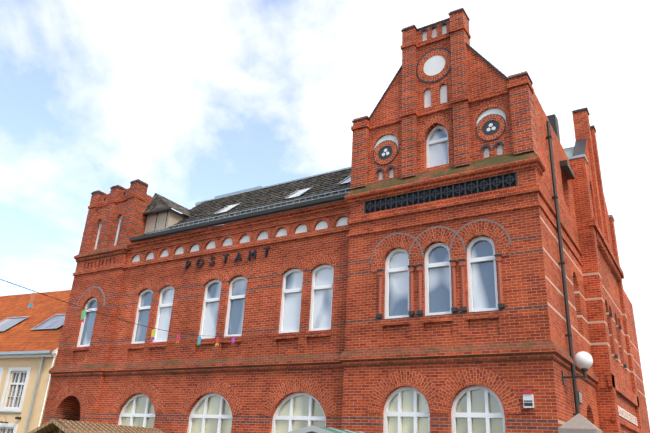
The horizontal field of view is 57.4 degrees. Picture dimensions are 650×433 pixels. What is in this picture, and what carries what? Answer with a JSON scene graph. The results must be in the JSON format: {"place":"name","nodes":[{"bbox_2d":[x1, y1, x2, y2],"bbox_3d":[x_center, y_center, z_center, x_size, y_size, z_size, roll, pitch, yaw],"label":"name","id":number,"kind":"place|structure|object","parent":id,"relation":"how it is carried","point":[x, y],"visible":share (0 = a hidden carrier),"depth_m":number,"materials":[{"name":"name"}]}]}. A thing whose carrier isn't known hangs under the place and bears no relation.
{"place":"outdoors","nodes":[
{"label":"outdoors","id":0,"kind":"place"},
{"bbox_2d":[0,290,70,432],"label":"neighbour house","id":1,"kind":"structure","parent":0,"point":[30,337],"depth_m":26.54,"materials":[{"name":"beige"}]},
{"bbox_2d":[0,0,649,425],"label":"sky","id":2,"kind":"structure","parent":0,"point":[194,101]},
{"bbox_3d":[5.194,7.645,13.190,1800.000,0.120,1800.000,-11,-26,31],"label":"ground","id":3,"kind":"structure","parent":0,"visible":0},
{"bbox_2d":[28,419,164,432],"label":"stall roof","id":4,"kind":"structure","parent":3,"relation":"on","point":[59,426],"depth_m":13.24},
{"bbox_2d":[287,425,363,432],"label":"market stall","id":5,"kind":"object","parent":3,"relation":"on","point":[312,429],"visible":1,"depth_m":8.36,"materials":[{"name":"green"}]},
{"bbox_2d":[42,8,649,432],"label":"post office","id":6,"kind":"structure","parent":3,"relation":"on","point":[408,274],"depth_m":19.41,"materials":[{"name":"brick"}]},
{"bbox_2d":[0,279,241,345],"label":"bunting line","id":7,"kind":"object","parent":6,"relation":"attached to","point":[32,296],"visible":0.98,"depth_m":13.15,"materials":[{"name":"multicoloured fabric"}]},
{"bbox_2d":[185,261,190,269],"bbox_3d":[-5.358,1.902,23.240,0.223,0.349,0.058,-11,-26,31],"label":"letter","id":8,"kind":"object","parent":6,"relation":"attached to","point":[187,264],"visible":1,"depth_m":23.23,"materials":[{"name":"grey metal"}]},
{"bbox_2d":[196,259,203,267],"bbox_3d":[-4.826,1.802,22.918,0.375,0.358,0.058,-11,-26,31],"label":"letter","id":9,"kind":"object","parent":6,"relation":"attached to","point":[201,265],"visible":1,"depth_m":22.87,"materials":[{"name":"grey metal"}]},
{"bbox_2d":[234,252,241,261],"bbox_3d":[-3.190,1.494,21.931,0.346,0.351,0.058,-11,-26,31],"label":"letter","id":10,"kind":"object","parent":6,"relation":"attached to","point":[238,256],"visible":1,"depth_m":21.92,"materials":[{"name":"grey metal"}]},
{"bbox_2d":[248,250,256,259],"bbox_3d":[-2.644,1.392,21.602,0.326,0.349,0.058,-11,-26,31],"label":"letter","id":11,"kind":"object","parent":6,"relation":"attached to","point":[253,253],"visible":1,"depth_m":21.58,"materials":[{"name":"grey metal"}]},
{"bbox_2d":[263,247,269,256],"bbox_3d":[-2.099,1.290,21.273,0.293,0.349,0.058,-11,-26,31],"label":"letter","id":12,"kind":"object","parent":6,"relation":"attached to","point":[266,250],"visible":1,"depth_m":21.26,"materials":[{"name":"grey metal"}]},
{"bbox_2d":[523,390,533,407],"bbox_3d":[5.014,4.500,14.654,0.240,0.420,0.100,-11,-26,31],"label":"alarm box","id":13,"kind":"object","parent":6,"relation":"attached to","point":[528,399],"visible":1,"depth_m":14.63,"materials":[{"name":"white plastic"}]},
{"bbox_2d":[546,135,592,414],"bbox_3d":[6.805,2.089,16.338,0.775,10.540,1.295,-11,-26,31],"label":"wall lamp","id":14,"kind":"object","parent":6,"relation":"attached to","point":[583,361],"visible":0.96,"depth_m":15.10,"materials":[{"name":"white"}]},
{"bbox_2d":[578,391,581,403],"bbox_3d":[7.171,5.097,16.719,0.050,0.300,0.400,-11,-26,31],"label":"sign","id":15,"kind":"object","parent":6,"relation":"attached to","point":[580,397],"visible":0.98,"depth_m":16.65,"materials":[{"name":"grey metal"}]},
{"bbox_2d":[558,413,602,432],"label":"tent roof","id":16,"kind":"structure","parent":3,"relation":"on","point":[578,423],"depth_m":13.93,"materials":[{"name":"stone"}]}
]}

